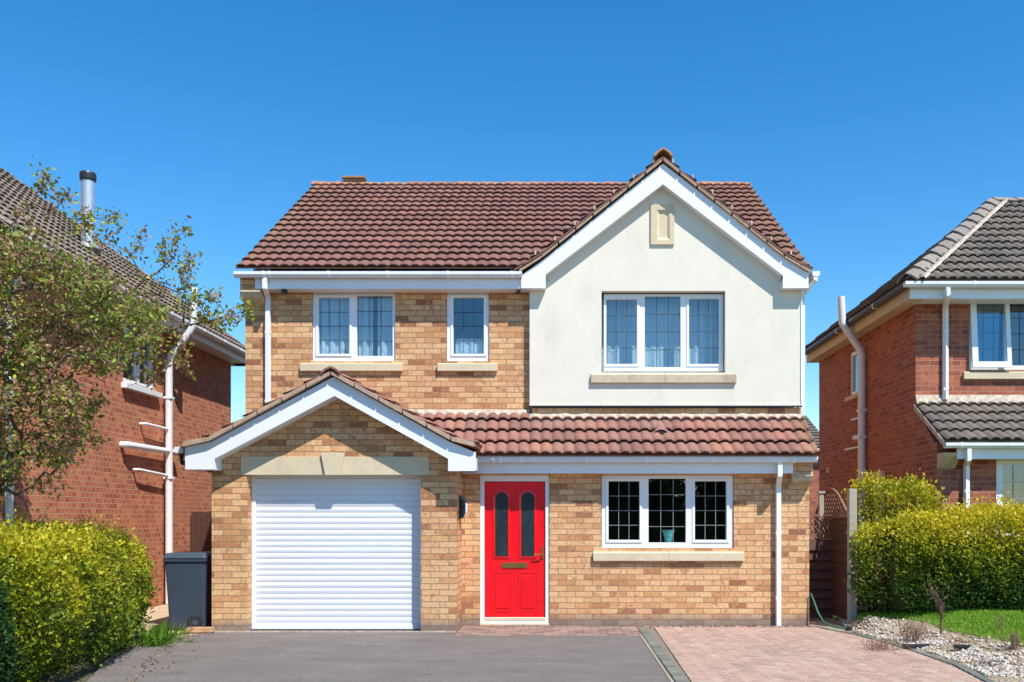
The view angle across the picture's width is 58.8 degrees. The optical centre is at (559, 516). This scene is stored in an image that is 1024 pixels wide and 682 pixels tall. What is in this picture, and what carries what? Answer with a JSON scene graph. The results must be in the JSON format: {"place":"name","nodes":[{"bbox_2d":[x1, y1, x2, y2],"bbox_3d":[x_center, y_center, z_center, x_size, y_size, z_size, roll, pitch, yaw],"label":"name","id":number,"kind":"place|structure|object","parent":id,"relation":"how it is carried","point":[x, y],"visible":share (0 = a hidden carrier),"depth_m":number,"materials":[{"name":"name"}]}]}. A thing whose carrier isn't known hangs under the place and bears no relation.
{"place":"outdoors","nodes":[
{"label":"outdoors","id":0,"kind":"place"},
{"bbox_2d":[121,604,211,646],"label":"side path","id":1,"kind":"structure","parent":0,"point":[160,614],"depth_m":13.67,"materials":[{"name":"beige concrete"}]},
{"bbox_2d":[163,551,211,628],"bbox_3d":[-5.012,0.993,12.412,0.579,1.025,0.767,0,0,0],"label":"wheelie bin","id":2,"kind":"object","parent":1,"relation":"on","point":[189,582],"visible":0.73,"depth_m":12.13,"materials":[{"name":"plastic"}]},
{"bbox_2d":[185,627,202,632],"bbox_3d":[-4.803,1.483,11.930,0.232,0.066,0.100,0,0,-3],"label":"loose brick","id":3,"kind":"object","parent":1,"relation":"on","point":[197,629],"visible":0.91,"depth_m":11.88,"materials":[{"name":"brown brick"}]},
{"bbox_2d":[87,629,669,681],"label":"asphalt drive","id":4,"kind":"structure","parent":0,"point":[332,657],"depth_m":9.70,"materials":[{"name":"grey asphalt"}]},
{"bbox_2d":[120,619,197,648],"bbox_3d":[-4.771,1.479,10.788,0.814,0.548,1.216,0,0,0],"label":"grass tuft","id":5,"kind":"object","parent":4,"relation":"on","point":[161,635],"visible":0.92,"depth_m":10.75,"materials":[{"name":"green plant"}]},
{"bbox_2d":[203,627,213,632],"bbox_3d":[-4.625,1.483,11.930,0.112,0.066,0.100,0,0,6],"label":"loose brick","id":6,"kind":"object","parent":4,"relation":"on","point":[208,629],"visible":1,"depth_m":11.88,"materials":[{"name":"brown brick"}]},
{"bbox_2d":[125,619,1022,681],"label":"leaf litter","id":7,"kind":"object","parent":4,"relation":"on","point":[175,642],"visible":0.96,"depth_m":9.96,"materials":[{"name":"brown plant"}]},
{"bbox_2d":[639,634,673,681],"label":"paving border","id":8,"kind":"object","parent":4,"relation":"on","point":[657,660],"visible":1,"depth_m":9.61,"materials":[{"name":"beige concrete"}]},
{"bbox_2d":[35,600,935,681],"bbox_3d":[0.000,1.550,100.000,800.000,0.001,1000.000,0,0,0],"label":"ground","id":9,"kind":"structure","parent":0,"point":[85,674],"depth_m":8.98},
{"bbox_2d":[0,569,29,681],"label":"dark shrub","id":10,"kind":"object","parent":9,"relation":"on","point":[8,676],"visible":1,"depth_m":7.55,"materials":[{"name":"green plant"}]},
{"bbox_2d":[0,502,161,681],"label":"golden hedge","id":11,"kind":"object","parent":9,"relation":"on","point":[66,603],"visible":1,"depth_m":8.56,"materials":[{"name":"green plant"}]},
{"bbox_2d":[0,167,244,607],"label":"brick house","id":12,"kind":"structure","parent":9,"relation":"on","point":[136,475],"depth_m":15.06,"materials":[{"name":"brick"}]},
{"bbox_2d":[121,319,161,397],"bbox_3d":[-6.955,-2.623,15.005,0.190,1.147,1.290,0,0,0],"label":"window","id":13,"kind":"structure","parent":12,"relation":"in","point":[142,388],"depth_m":14.97,"materials":[{"name":"white plastic"}]},
{"bbox_2d":[191,511,211,550],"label":"side gate","id":14,"kind":"structure","parent":12,"relation":"attached to","point":[201,531],"depth_m":17.00,"materials":[{"name":"brown wood"}]},
{"bbox_2d":[0,155,261,506],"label":"crab apple tree","id":15,"kind":"object","parent":9,"relation":"on","point":[31,349],"visible":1,"depth_m":9.54,"materials":[{"name":"green plant"}]},
{"bbox_2d":[174,147,819,633],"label":"brick house","id":16,"kind":"structure","parent":9,"relation":"on","point":[532,465],"depth_m":12.88,"materials":[{"name":"brick"}]},
{"bbox_2d":[320,299,348,353],"bbox_3d":[-3.309,-2.796,13.370,0.537,1.019,0.048,0,0,0],"label":"net curtain","id":17,"kind":"object","parent":16,"relation":"hanging from","point":[334,331],"visible":0.65,"depth_m":13.37,"materials":[{"name":"white fabric"}]},
{"bbox_2d":[252,476,420,628],"bbox_3d":[-2.993,0.450,12.208,2.301,2.116,0.054,0,0,0],"label":"garage door","id":18,"kind":"structure","parent":16,"relation":"in","point":[329,552],"depth_m":12.20,"materials":[{"name":"white plastic"}]},
{"bbox_2d":[300,293,402,370],"bbox_3d":[-3.037,-2.717,13.242,1.485,1.188,0.155,0,0,0],"label":"window","id":19,"kind":"structure","parent":16,"relation":"in","point":[353,326],"depth_m":13.25,"materials":[{"name":"white plastic"}]},
{"bbox_2d":[359,297,372,355],"bbox_3d":[-2.862,-2.796,13.370,0.218,1.019,0.057,0,0,0],"label":"net curtain","id":20,"kind":"object","parent":16,"relation":"hanging from","point":[365,317],"visible":0.71,"depth_m":13.38,"materials":[{"name":"white fabric"}]},
{"bbox_2d":[378,297,392,355],"bbox_3d":[-2.558,-2.796,13.370,0.264,1.019,0.057,0,0,0],"label":"net curtain","id":21,"kind":"object","parent":16,"relation":"hanging from","point":[385,311],"visible":0.66,"depth_m":13.36,"materials":[{"name":"white fabric"}]},
{"bbox_2d":[437,293,497,370],"bbox_3d":[-1.345,-2.717,13.242,0.871,1.188,0.155,0,0,0],"label":"window","id":22,"kind":"structure","parent":16,"relation":"in","point":[451,356],"depth_m":13.25,"materials":[{"name":"white plastic"}]},
{"bbox_2d":[456,339,483,353],"bbox_3d":[-1.330,-2.473,13.370,0.420,0.311,0.026,0,0,0],"label":"net curtain","id":23,"kind":"object","parent":16,"relation":"hanging from","point":[478,346],"visible":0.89,"depth_m":13.37,"materials":[{"name":"white fabric"}]},
{"bbox_2d":[485,482,544,616],"bbox_3d":[-0.633,0.457,12.738,0.848,1.901,0.114,0,0,0],"label":"front door","id":24,"kind":"structure","parent":16,"relation":"in","point":[514,511],"depth_m":12.75,"materials":[{"name":"red paint"}]},
{"bbox_2d":[602,299,635,371],"bbox_3d":[0.886,-2.697,13.510,0.524,1.110,0.031,0,0,0],"label":"net curtain","id":25,"kind":"object","parent":16,"relation":"hanging from","point":[621,331],"visible":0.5,"depth_m":13.51,"materials":[{"name":"white fabric"}]},
{"bbox_2d":[645,299,679,366],"bbox_3d":[1.483,-2.697,13.510,0.593,1.110,0.022,0,0,0],"label":"net curtain","id":26,"kind":"object","parent":16,"relation":"hanging from","point":[662,333],"visible":0.65,"depth_m":13.51,"materials":[{"name":"white fabric"}]},
{"bbox_2d":[591,294,736,382],"bbox_3d":[1.495,-2.592,13.167,2.096,1.315,0.235,0,0,0],"label":"window","id":27,"kind":"structure","parent":16,"relation":"in","point":[639,366],"depth_m":13.21,"materials":[{"name":"white plastic"}]},
{"bbox_2d":[661,530,674,541],"bbox_3d":[1.540,0.310,12.900,0.200,0.250,0.200,0,0,0],"label":"vase","id":28,"kind":"object","parent":16,"relation":"on","point":[668,535],"visible":0.75,"depth_m":12.85,"materials":[{"name":"teal ceramic"}]},
{"bbox_2d":[593,475,743,560],"bbox_3d":[1.517,0.012,12.722,2.107,1.201,0.155,0,0,0],"label":"window","id":29,"kind":"structure","parent":16,"relation":"in","point":[643,542],"depth_m":12.73,"materials":[{"name":"white plastic"}]},
{"bbox_2d":[689,300,716,363],"bbox_3d":[2.081,-2.697,13.510,0.524,1.110,0.035,0,0,0],"label":"net curtain","id":30,"kind":"object","parent":16,"relation":"hanging from","point":[693,336],"visible":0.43,"depth_m":13.51,"materials":[{"name":"white fabric"}]},
{"bbox_2d":[797,407,818,538],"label":"brick house","id":31,"kind":"structure","parent":9,"relation":"on","point":[813,486],"depth_m":30.40,"materials":[{"name":"brown brick"}]},
{"bbox_2d":[805,197,1023,600],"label":"brick house","id":32,"kind":"structure","parent":9,"relation":"on","point":[920,359],"depth_m":14.22,"materials":[{"name":"brick"}]},
{"bbox_2d":[845,351,857,401],"bbox_3d":[5.545,-2.670,16.950,0.170,0.924,0.900,0,0,0],"label":"window","id":33,"kind":"structure","parent":32,"relation":"in","point":[854,394],"depth_m":17.28,"materials":[{"name":"white plastic"}]},
{"bbox_2d":[963,304,1023,378],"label":"window","id":34,"kind":"structure","parent":32,"relation":"in","point":[974,364],"depth_m":14.04,"materials":[{"name":"white plastic"}]},
{"bbox_2d":[996,460,1023,536],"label":"window","id":35,"kind":"structure","parent":32,"relation":"in","point":[999,463],"depth_m":13.33,"materials":[{"name":"white plastic"}]},
{"bbox_2d":[0,0,1023,449],"label":"sky","id":36,"kind":"structure","parent":0,"point":[868,130],"materials":[{"name":"blue"}]},
{"bbox_2d":[478,604,983,681],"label":"paving bed","id":37,"kind":"object","parent":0,"point":[657,637],"visible":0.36,"depth_m":10.58,"materials":[{"name":"grey concrete"}]},
{"bbox_2d":[454,625,641,635],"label":"threshold paving","id":38,"kind":"structure","parent":37,"relation":"on","point":[535,630],"depth_m":12.12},
{"bbox_2d":[637,627,687,681],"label":"paving border","id":39,"kind":"object","parent":37,"relation":"on","point":[674,672],"visible":0.99,"depth_m":9.80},
{"bbox_2d":[642,625,825,627],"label":"house edge paving","id":40,"kind":"structure","parent":37,"relation":"on","point":[681,626],"depth_m":12.57,"materials":[{"name":"brick"}]},
{"bbox_2d":[809,618,849,631],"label":"gate path","id":41,"kind":"structure","parent":37,"relation":"on","point":[816,621],"depth_m":12.99,"materials":[{"name":"beige concrete"}]},
{"bbox_2d":[809,491,832,618],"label":"garden gate","id":42,"kind":"structure","parent":41,"relation":"on","point":[820,568],"depth_m":13.45,"materials":[{"name":"brown wood"}]},
{"bbox_2d":[810,593,851,629],"bbox_3d":[3.679,1.288,12.376,0.083,0.458,0.690,0,0,-37],"label":"garden hose","id":43,"kind":"object","parent":41,"relation":"on","point":[846,628],"visible":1,"depth_m":12.44,"materials":[{"name":"rubber"}]},
{"bbox_2d":[820,628,995,681],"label":"paving border","id":44,"kind":"object","parent":37,"relation":"on","point":[972,672],"visible":0.92,"depth_m":9.71,"materials":[{"name":"grey concrete"}]},
{"bbox_2d":[654,627,982,681],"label":"block paving","id":45,"kind":"structure","parent":0,"point":[758,654],"depth_m":9.75,"materials":[{"name":"pink brick"}]},
{"bbox_2d":[858,636,911,651],"bbox_3d":[3.688,1.447,10.346,0.585,0.171,0.527,0,0,-38],"label":"dead shrub","id":46,"kind":"object","parent":45,"relation":"on","point":[881,645],"visible":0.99,"depth_m":10.35,"materials":[{"name":"brown plant"}]},
{"bbox_2d":[829,615,1023,681],"bbox_3d":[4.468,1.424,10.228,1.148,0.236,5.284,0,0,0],"label":"gravel","id":47,"kind":"structure","parent":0,"point":[999,661],"depth_m":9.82,"materials":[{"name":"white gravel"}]},
{"bbox_2d":[814,488,846,618],"bbox_3d":[4.075,0.512,13.650,0.032,1.896,1.719,0,0,0],"label":"timber fence","id":48,"kind":"object","parent":47,"relation":"on","point":[837,527],"visible":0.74,"depth_m":13.27,"materials":[{"name":"brown wood"}]},
{"bbox_2d":[847,489,856,621],"bbox_3d":[4.095,0.563,12.715,0.110,1.915,0.110,0,0,0],"label":"fence post","id":49,"kind":"object","parent":47,"relation":"on","point":[851,519],"visible":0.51,"depth_m":12.66,"materials":[{"name":"concrete"}]},
{"bbox_2d":[890,616,932,643],"bbox_3d":[4.238,1.352,10.881,0.494,0.338,0.501,0,0,0],"label":"dead shrub","id":50,"kind":"object","parent":47,"relation":"on","point":[917,633],"visible":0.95,"depth_m":10.87,"materials":[{"name":"brown plant"}]},
{"bbox_2d":[902,644,932,647],"bbox_3d":[4.132,1.490,10.485,0.330,0.035,0.100,0,0,-9],"label":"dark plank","id":51,"kind":"object","parent":47,"relation":"on","point":[915,645],"visible":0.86,"depth_m":10.44,"materials":[{"name":"wood"}]},
{"bbox_2d":[925,579,948,633],"bbox_3d":[4.618,1.095,11.076,0.319,0.695,0.257,0,0,33],"label":"young tree","id":52,"kind":"object","parent":47,"relation":"on","point":[940,607],"visible":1,"depth_m":11.07,"materials":[{"name":"brown plant"}]},
{"bbox_2d":[953,644,973,648],"bbox_3d":[4.485,1.442,10.085,0.200,0.035,0.100,0,0,11],"label":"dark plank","id":53,"kind":"object","parent":47,"relation":"on","point":[958,646],"visible":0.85,"depth_m":10.05,"materials":[{"name":"wood"}]},
{"bbox_2d":[996,629,1022,650],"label":"dead shrub","id":54,"kind":"object","parent":47,"relation":"on","point":[1014,639],"visible":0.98,"depth_m":9.57,"materials":[{"name":"brown plant"}]},
{"bbox_2d":[834,607,1023,645],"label":"lawn","id":55,"kind":"structure","parent":0,"point":[859,611],"depth_m":11.67,"materials":[{"name":"green plant"}]},
{"bbox_2d":[840,468,950,611],"bbox_3d":[4.773,0.369,12.981,1.458,2.148,0.984,0,0,0],"label":"golden shrub","id":56,"kind":"object","parent":55,"relation":"on","point":[896,489],"visible":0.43,"depth_m":12.78,"materials":[{"name":"green plant"}]},
{"bbox_2d":[843,490,1023,613],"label":"golden hedge","id":57,"kind":"object","parent":55,"relation":"on","point":[978,569],"visible":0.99,"depth_m":12.05,"materials":[{"name":"green plant"}]},
{"bbox_2d":[992,613,1005,629],"bbox_3d":[5.098,1.209,10.526,0.276,0.258,0.136,0,0,-41],"label":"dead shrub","id":58,"kind":"object","parent":55,"relation":"on","point":[999,622],"visible":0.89,"depth_m":10.51,"materials":[{"name":"brown plant"}]}
]}

